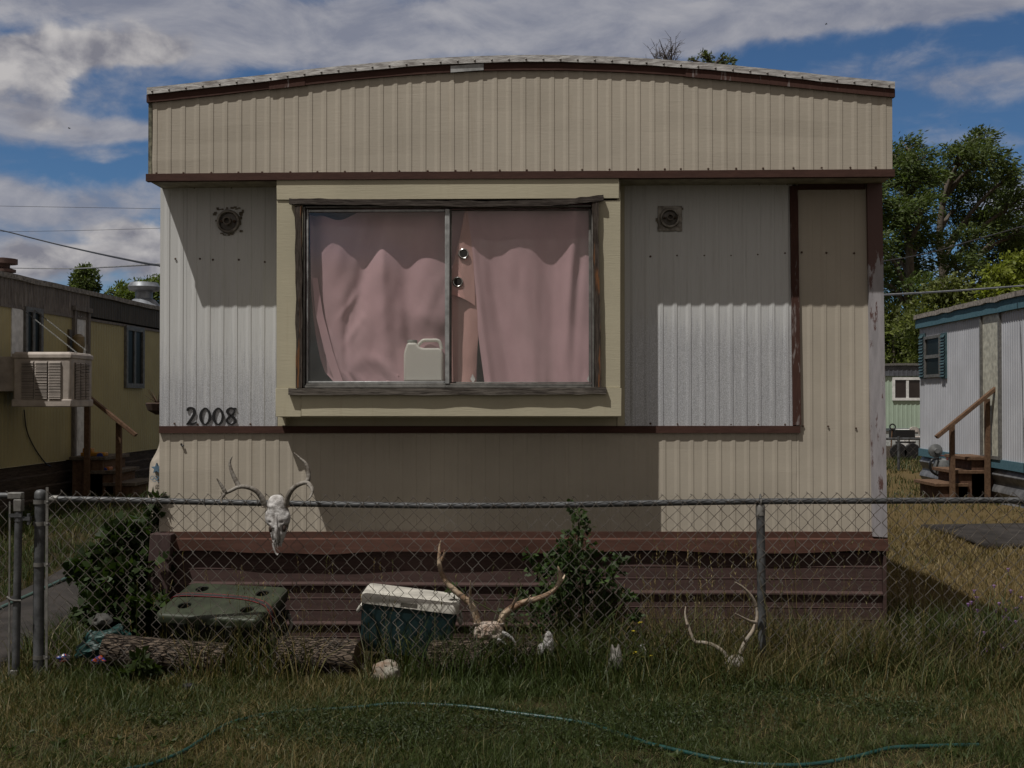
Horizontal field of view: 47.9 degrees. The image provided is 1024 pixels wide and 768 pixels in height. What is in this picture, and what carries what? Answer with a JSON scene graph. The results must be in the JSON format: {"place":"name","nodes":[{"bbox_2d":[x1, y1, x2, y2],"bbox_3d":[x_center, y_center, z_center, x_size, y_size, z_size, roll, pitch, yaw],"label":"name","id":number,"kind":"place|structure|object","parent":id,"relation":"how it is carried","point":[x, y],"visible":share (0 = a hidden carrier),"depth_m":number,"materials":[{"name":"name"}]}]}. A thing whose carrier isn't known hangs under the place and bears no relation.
{"place":"outdoors","nodes":[
{"label":"outdoors","id":0,"kind":"place"},
{"bbox_2d":[0,558,79,666],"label":"path","id":1,"kind":"structure","parent":0,"point":[27,607],"depth_m":8.21,"materials":[{"name":"concrete"}]},
{"bbox_2d":[2,228,156,231],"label":"power line","id":2,"kind":"object","parent":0,"point":[77,230],"visible":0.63,"depth_m":48.08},
{"bbox_2d":[0,230,159,266],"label":"power line","id":3,"kind":"object","parent":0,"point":[151,264],"visible":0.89,"depth_m":12.44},
{"bbox_2d":[16,206,154,208],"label":"power line","id":4,"kind":"object","parent":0,"point":[85,207],"visible":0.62,"depth_m":50.09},
{"bbox_2d":[81,448,107,456],"bbox_3d":[-5.500,0.914,15.169,0.320,0.140,0.162,0,-1,0],"label":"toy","id":5,"kind":"object","parent":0,"point":[99,454],"visible":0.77,"depth_m":15.11,"materials":[{"name":"yellow plastic"}]},
{"bbox_2d":[104,466,112,469],"bbox_3d":[-5.440,1.104,15.167,0.320,0.140,0.162,0,-1,0],"label":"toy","id":6,"kind":"object","parent":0,"point":[109,468],"visible":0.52,"depth_m":15.12,"materials":[{"name":"orange plastic"}]},
{"bbox_2d":[0,448,1023,767],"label":"ground","id":7,"kind":"structure","parent":0,"point":[910,476],"depth_m":5.72,"materials":[{"name":"green plant"}]},
{"bbox_2d":[0,577,66,609],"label":"garden hose","id":8,"kind":"object","parent":7,"relation":"on","point":[31,593],"visible":0.18,"depth_m":8.66,"materials":[{"name":"green rubber"}]},
{"bbox_2d":[0,257,159,510],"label":"mobile home","id":9,"kind":"object","parent":7,"relation":"on","point":[117,338],"visible":0.43,"depth_m":15.26,"materials":[{"name":"yellow"}]},
{"bbox_2d":[23,306,43,351],"bbox_3d":[-5.861,-0.547,14.093,0.055,0.772,0.475,0,-1,2],"label":"window","id":10,"kind":"structure","parent":9,"relation":"in","point":[33,332],"depth_m":14.07,"materials":[{"name":"glass"}]},
{"bbox_2d":[0,310,92,406],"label":"evaporative cooler","id":11,"kind":"object","parent":9,"relation":"attached to","point":[46,379],"visible":1,"depth_m":13.15,"materials":[{"name":"beige metal"}]},
{"bbox_2d":[77,319,85,455],"bbox_3d":[-5.802,0.022,15.500,0.082,1.874,0.370,0,-1,2],"label":"door","id":12,"kind":"structure","parent":9,"relation":"in","point":[81,324],"depth_m":15.51,"materials":[{"name":"white paint"}]},
{"bbox_2d":[12,263,159,268],"bbox_3d":[-6.211,-1.572,15.697,0.708,1.444,15.071,0,-1,-30],"label":"power line","id":13,"kind":"object","parent":9,"relation":"on","point":[91,267],"visible":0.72,"depth_m":13.97,"materials":[{"name":"black rubber"}]},
{"bbox_2d":[124,325,144,387],"bbox_3d":[-5.727,-0.403,17.464,0.055,0.932,0.751,0,-1,2],"label":"window","id":14,"kind":"structure","parent":9,"relation":"in","point":[134,337],"depth_m":17.43,"materials":[{"name":"glass"}]},
{"bbox_2d":[67,262,102,292],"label":"tree","id":15,"kind":"object","parent":7,"relation":"on","point":[85,279],"visible":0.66,"depth_m":47.46,"materials":[{"name":"green plant"}]},
{"bbox_2d":[75,624,130,659],"bbox_3d":[-2.307,1.450,6.482,0.344,0.194,0.208,0,-1,0],"label":"tarp","id":16,"kind":"object","parent":7,"relation":"on","point":[86,650],"visible":0.57,"depth_m":6.42,"materials":[{"name":"teal plastic"}]},
{"bbox_2d":[69,396,148,496],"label":"wooden steps","id":17,"kind":"structure","parent":7,"relation":"on","point":[89,472],"depth_m":15.02,"materials":[{"name":"brown wood"}]},
{"bbox_2d":[60,488,176,636],"bbox_3d":[-2.389,1.130,7.097,0.672,1.006,0.944,0,-1,-28],"label":"bush","id":18,"kind":"object","parent":7,"relation":"on","point":[76,573],"visible":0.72,"depth_m":6.91,"materials":[{"name":"green plant"}]},
{"bbox_2d":[103,273,159,304],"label":"tree","id":19,"kind":"object","parent":7,"relation":"on","point":[122,291],"visible":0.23,"depth_m":45.43,"materials":[{"name":"green plant"}]},
{"bbox_2d":[118,645,163,685],"bbox_3d":[-2.023,1.533,6.220,0.262,0.253,0.211,0,-1,20],"label":"broadleaf weed","id":20,"kind":"object","parent":7,"relation":"on","point":[147,666],"visible":0.94,"depth_m":6.19,"materials":[{"name":"green plant"}]},
{"bbox_2d":[148,442,159,531],"bbox_3d":[-2.173,0.660,7.184,0.206,0.636,0.220,0,-1,0],"label":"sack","id":21,"kind":"object","parent":7,"relation":"on","point":[154,475],"visible":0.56,"depth_m":7.11,"materials":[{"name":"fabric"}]},
{"bbox_2d":[99,634,231,674],"bbox_3d":[-1.923,1.503,6.400,0.699,0.229,0.184,0,-1,4],"label":"log","id":22,"kind":"object","parent":7,"relation":"on","point":[115,651],"visible":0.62,"depth_m":6.33,"materials":[{"name":"brown wood"}]},
{"bbox_2d":[182,683,196,690],"bbox_3d":[-1.698,1.594,6.063,0.072,0.044,0.067,0,-1,0],"label":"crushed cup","id":23,"kind":"object","parent":7,"relation":"on","point":[189,685],"visible":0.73,"depth_m":6.04,"materials":[{"name":"grey plastic"}]},
{"bbox_2d":[157,583,292,664],"bbox_3d":[-1.666,1.426,6.767,0.704,0.436,0.482,0,-1,15],"label":"ice chest","id":24,"kind":"object","parent":7,"relation":"on","point":[207,618],"visible":0.69,"depth_m":6.63,"materials":[{"name":"green plastic"}]},
{"bbox_2d":[170,593,274,629],"bbox_3d":[-1.687,1.325,6.752,0.715,0.171,0.102,0,-1,22],"label":"tie down strap","id":25,"kind":"object","parent":24,"relation":"on","point":[268,606],"visible":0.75,"depth_m":6.76,"materials":[{"name":"fabric"}]},
{"bbox_2d":[274,636,364,674],"bbox_3d":[-1.067,1.506,6.394,0.464,0.199,0.195,0,-1,12],"label":"log","id":26,"kind":"object","parent":7,"relation":"on","point":[340,658],"visible":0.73,"depth_m":6.32,"materials":[{"name":"brown wood"}]},
{"bbox_2d":[371,659,400,678],"bbox_3d":[-0.680,1.556,6.219,0.168,0.133,0.121,0,-1,0],"label":"rock","id":27,"kind":"object","parent":7,"relation":"on","point":[380,667],"visible":0.59,"depth_m":6.18,"materials":[{"name":"beige stone"}]},
{"bbox_2d":[356,583,462,657],"bbox_3d":[-0.590,1.374,6.674,0.610,0.390,0.356,0,-1,0],"label":"ice chest","id":28,"kind":"object","parent":7,"relation":"on","point":[406,602],"visible":0.76,"depth_m":6.51,"materials":[{"name":"teal plastic"}]},
{"bbox_2d":[427,640,495,672],"bbox_3d":[-0.281,1.522,6.433,0.352,0.197,0.186,0,-1,17],"label":"log","id":29,"kind":"object","parent":7,"relation":"on","point":[446,644],"visible":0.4,"depth_m":6.37,"materials":[{"name":"brown wood"}]},
{"bbox_2d":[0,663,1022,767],"bbox_3d":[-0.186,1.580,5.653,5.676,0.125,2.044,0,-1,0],"label":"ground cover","id":30,"kind":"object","parent":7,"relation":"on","point":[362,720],"visible":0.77,"depth_m":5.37,"materials":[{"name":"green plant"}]},
{"bbox_2d":[0,530,1023,767],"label":"tall grass","id":31,"kind":"structure","parent":7,"relation":"on","point":[787,666],"depth_m":6.23,"materials":[{"name":"green plant"}]},
{"bbox_2d":[56,654,69,662],"bbox_3d":[-2.469,1.506,6.340,0.072,0.048,0.058,0,-1,-29],"label":"wrapper","id":32,"kind":"object","parent":31,"relation":"on","point":[61,658],"visible":0.97,"depth_m":6.33,"materials":[{"name":"plastic"}]},
{"bbox_2d":[91,655,106,663],"bbox_3d":[-2.265,1.513,6.318,0.074,0.042,0.062,-1,-1,40],"label":"wrapper","id":33,"kind":"object","parent":31,"relation":"on","point":[95,659],"visible":0.97,"depth_m":6.31,"materials":[{"name":"plastic"}]},
{"bbox_2d":[92,613,112,628],"bbox_3d":[-2.393,1.384,6.732,0.117,0.092,0.110,0,-1,-32],"label":"rock","id":34,"kind":"object","parent":31,"relation":"on","point":[99,622],"visible":0.88,"depth_m":6.70,"materials":[{"name":"grey stone"}]},
{"bbox_2d":[494,641,545,659],"bbox_3d":[0.031,1.498,6.466,0.318,0.132,0.094,0,-1,25],"label":"log","id":35,"kind":"object","parent":31,"relation":"on","point":[530,644],"visible":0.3,"depth_m":6.42,"materials":[{"name":"brown wood"}]},
{"bbox_2d":[437,540,564,644],"bbox_3d":[-0.059,1.163,6.441,0.721,0.574,0.171,0,-1,0],"label":"deer skull","id":36,"kind":"object","parent":35,"relation":"on","point":[505,612],"visible":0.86,"depth_m":6.44},
{"bbox_2d":[537,631,553,655],"bbox_3d":[0.184,1.427,6.343,0.092,0.137,0.053,0,-1,0],"label":"bone fragment","id":37,"kind":"object","parent":35,"relation":"on","point":[547,638],"visible":0.73,"depth_m":6.32,"materials":[{"name":"white"}]},
{"bbox_2d":[146,55,894,650],"bbox_3d":[0.167,-0.044,12.880,4.478,3.616,12.337,0,-1,2],"label":"mobile home","id":38,"kind":"object","parent":7,"relation":"on","point":[736,285],"visible":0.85,"depth_m":6.95,"materials":[{"name":"beige metal"}]},
{"bbox_2d":[146,388,159,414],"bbox_3d":[-2.691,-0.022,10.506,1.291,0.603,0.225,0,-1,0],"label":"hanging basket","id":39,"kind":"object","parent":38,"relation":"hanging from","point":[153,408],"visible":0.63,"depth_m":10.42,"materials":[{"name":"black paint"}]},
{"bbox_2d":[310,209,476,381],"bbox_3d":[-0.701,-0.529,6.846,1.017,1.046,0.089,0,-1,0],"label":"curtain","id":40,"kind":"object","parent":38,"relation":"hanging from","point":[378,288],"visible":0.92,"depth_m":6.85,"materials":[{"name":"pink fabric"}]},
{"bbox_2d":[404,338,443,380],"bbox_3d":[-0.522,-0.142,6.835,0.234,0.257,0.081,0,-1,1],"label":"water jug","id":41,"kind":"object","parent":38,"relation":"on","point":[423,364],"visible":1,"depth_m":6.79,"materials":[{"name":"white plastic"}]},
{"bbox_2d":[276,179,620,424],"bbox_3d":[-0.382,-0.477,6.900,2.048,1.450,0.342,0,-1,1],"label":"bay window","id":42,"kind":"structure","parent":38,"relation":"in","point":[602,399],"depth_m":6.76,"materials":[{"name":"metal"}]},
{"bbox_2d":[450,209,477,383],"bbox_3d":[-0.280,-0.520,6.818,0.177,1.038,0.047,0,-1,1],"label":"curtain","id":43,"kind":"object","parent":38,"relation":"hanging from","point":[464,331],"visible":1,"depth_m":6.82,"materials":[{"name":"pink fabric"}]},
{"bbox_2d":[468,204,591,383],"bbox_3d":[0.101,-0.535,6.823,0.762,1.073,0.048,0,-1,2],"label":"curtain","id":44,"kind":"object","parent":38,"relation":"hanging from","point":[531,275],"visible":0.98,"depth_m":6.82,"materials":[{"name":"pink fabric"}]},
{"bbox_2d":[32,487,1023,678],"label":"chain link fence","id":45,"kind":"object","parent":7,"relation":"on","point":[43,500],"visible":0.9,"depth_m":6.30,"materials":[{"name":"metal"}]},
{"bbox_2d":[0,491,31,681],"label":"chain link gate","id":46,"kind":"structure","parent":45,"relation":"attached to","point":[18,507],"depth_m":6.24,"materials":[{"name":"metal"}]},
{"bbox_2d":[216,453,313,555],"bbox_3d":[-1.320,0.648,6.213,0.522,0.557,0.174,0,-1,0],"label":"deer skull","id":47,"kind":"object","parent":45,"relation":"attached to","point":[277,517],"visible":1,"depth_m":6.21},
{"bbox_2d":[445,497,646,657],"bbox_3d":[0.193,1.153,6.738,1.162,0.973,0.430,0,-1,0],"label":"leafy weed","id":48,"kind":"object","parent":7,"relation":"on","point":[569,585],"visible":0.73,"depth_m":6.70,"materials":[{"name":"green plant"}]},
{"bbox_2d":[125,702,978,767],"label":"garden hose","id":49,"kind":"object","parent":7,"relation":"on","point":[789,765],"visible":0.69,"depth_m":5.00,"materials":[{"name":"green rubber"}]},
{"bbox_2d":[607,644,622,672],"bbox_3d":[0.559,1.489,6.243,0.086,0.160,0.047,0,-1,0],"label":"bone fragment","id":50,"kind":"object","parent":7,"relation":"on","point":[617,651],"visible":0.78,"depth_m":6.22,"materials":[{"name":"white"}]},
{"bbox_2d":[631,622,650,672],"bbox_3d":[0.709,1.463,6.283,0.119,0.331,0.022,0,-1,0],"label":"flowering weed","id":51,"kind":"object","parent":7,"relation":"on","point":[642,647],"visible":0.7,"depth_m":6.28,"materials":[{"name":"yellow plant"}]},
{"bbox_2d":[648,31,683,59],"bbox_3d":[4.093,-3.376,28.841,2.488,10.756,2.340,0,-1,31],"label":"tree","id":52,"kind":"object","parent":7,"relation":"on","point":[659,54],"visible":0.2,"depth_m":28.97,"materials":[{"name":"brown plant"}]},
{"bbox_2d":[687,49,737,65],"bbox_3d":[5.500,-3.395,30.044,4.454,10.757,3.479,0,-1,0],"label":"tree","id":53,"kind":"object","parent":7,"relation":"on","point":[704,55],"visible":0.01,"depth_m":29.92,"materials":[{"name":"green plant"}]},
{"bbox_2d":[684,582,758,674],"bbox_3d":[1.136,1.327,6.205,0.403,0.523,0.161,0,-1,0],"label":"deer skull","id":54,"kind":"object","parent":7,"relation":"on","point":[750,633],"visible":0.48,"depth_m":6.22},
{"bbox_2d":[886,423,895,458],"bbox_3d":[9.458,1.443,28.785,0.281,0.917,0.058,0,-1,0],"label":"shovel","id":55,"kind":"object","parent":7,"relation":"on","point":[888,450],"visible":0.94,"depth_m":28.77,"materials":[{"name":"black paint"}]},
{"bbox_2d":[884,296,918,363],"bbox_3d":[12.306,-0.425,37.298,3.104,5.001,3.500,0,-1,0],"label":"tree","id":56,"kind":"object","parent":7,"relation":"on","point":[892,353],"visible":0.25,"depth_m":37.00,"materials":[{"name":"green plant"}]},
{"bbox_2d":[885,363,919,445],"bbox_3d":[10.617,0.807,36.942,2.894,2.588,12.100,0,-1,1],"label":"mobile home","id":57,"kind":"object","parent":7,"relation":"on","point":[902,391],"visible":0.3,"depth_m":30.98,"materials":[{"name":"green"}]},
{"bbox_2d":[892,377,919,399],"bbox_3d":[10.630,0.131,30.981,0.807,0.623,0.055,0,-1,1],"label":"window","id":58,"kind":"structure","parent":57,"relation":"in","point":[903,388],"depth_m":30.98,"materials":[{"name":"white paint"}]},
{"bbox_2d":[886,436,921,470],"bbox_3d":[7.626,1.518,23.978,2.270,0.851,0.070,0,-1,0],"label":"chain link fence","id":59,"kind":"object","parent":7,"relation":"on","point":[898,438],"visible":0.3,"depth_m":23.96,"materials":[{"name":"metal"}]},
{"bbox_2d":[889,430,919,459],"bbox_3d":[9.739,1.522,28.794,0.774,0.748,0.580,0,-1,0],"label":"garden cart","id":60,"kind":"object","parent":7,"relation":"on","point":[911,447],"visible":0.66,"depth_m":28.50,"materials":[{"name":"black paint"}]},
{"bbox_2d":[909,427,919,446],"bbox_3d":[10.154,1.346,29.088,0.425,0.523,0.423,0,-1,0],"label":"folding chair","id":61,"kind":"object","parent":60,"relation":"on","point":[916,429],"visible":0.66,"depth_m":29.28,"materials":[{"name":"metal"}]},
{"bbox_2d":[895,429,914,445],"bbox_3d":[10.267,1.548,30.033,0.367,0.738,0.540,0,-1,0],"label":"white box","id":62,"kind":"object","parent":7,"relation":"on","point":[905,444],"visible":0.17,"depth_m":29.78,"materials":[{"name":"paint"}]},
{"bbox_2d":[882,130,955,311],"bbox_3d":[12.876,-3.272,38.709,3.728,10.761,5.985,0,-1,23],"label":"tree","id":63,"kind":"object","parent":7,"relation":"on","point":[911,178],"visible":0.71,"depth_m":38.60,"materials":[{"name":"green plant"}]},
{"bbox_2d":[890,270,976,362],"bbox_3d":[12.857,-0.704,34.717,3.107,5.489,4.342,0,-1,0],"label":"tree","id":64,"kind":"object","parent":7,"relation":"on","point":[933,301],"visible":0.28,"depth_m":34.59,"materials":[{"name":"green plant"}]},
{"bbox_2d":[928,444,948,475],"bbox_3d":[6.883,1.343,18.573,0.431,0.754,0.323,0,-1,0],"label":"gas meter","id":65,"kind":"object","parent":7,"relation":"on","point":[935,451],"visible":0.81,"depth_m":18.51,"materials":[{"name":"black paint"}]},
{"bbox_2d":[914,387,995,497],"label":"wooden steps","id":66,"kind":"structure","parent":7,"relation":"on","point":[961,475],"depth_m":16.89,"materials":[{"name":"brown wood"}]},
{"bbox_2d":[913,289,1023,507],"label":"mobile home","id":67,"kind":"object","parent":7,"relation":"on","point":[971,353],"visible":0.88,"depth_m":17.45,"materials":[{"name":"white metal"}]},
{"bbox_2d":[924,334,940,377],"bbox_3d":[7.155,-0.468,19.577,0.055,0.708,0.856,0,-1,3],"label":"window","id":68,"kind":"structure","parent":67,"relation":"in","point":[932,359],"depth_m":19.60,"materials":[{"name":"glass"}]},
{"bbox_2d":[983,314,997,455],"bbox_3d":[7.031,0.016,16.884,0.019,2.120,0.677,0,-1,3],"label":"door","id":69,"kind":"structure","parent":67,"relation":"in","point":[990,354],"depth_m":16.87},
{"bbox_2d":[927,123,1023,300],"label":"tree","id":70,"kind":"object","parent":7,"relation":"on","point":[971,156],"visible":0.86,"depth_m":41.05,"materials":[{"name":"green plant"}]},
{"bbox_2d":[966,568,1023,664],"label":"flowering weed","id":71,"kind":"object","parent":7,"relation":"on","point":[1002,617],"visible":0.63,"depth_m":6.53,"materials":[{"name":"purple plant"}]},
{"bbox_2d":[972,248,1023,299],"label":"tree","id":72,"kind":"object","parent":7,"relation":"on","point":[998,275],"visible":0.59,"depth_m":31.43,"materials":[{"name":"green plant"}]},
{"bbox_2d":[0,0,1023,312],"label":"sky","id":73,"kind":"structure","parent":0,"point":[87,67],"materials":[{"name":"blue"}]},
{"bbox_2d":[883,225,1023,261],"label":"power line","id":74,"kind":"object","parent":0,"point":[954,245],"visible":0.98,"depth_m":26.03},
{"bbox_2d":[884,285,1023,295],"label":"power line","id":75,"kind":"object","parent":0,"point":[893,294],"visible":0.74,"depth_m":13.73,"materials":[{"name":"grey metal"}]},
{"bbox_2d":[921,523,1023,548],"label":"path","id":76,"kind":"structure","parent":0,"point":[991,536],"depth_m":12.39,"materials":[{"name":"concrete"}]}
]}

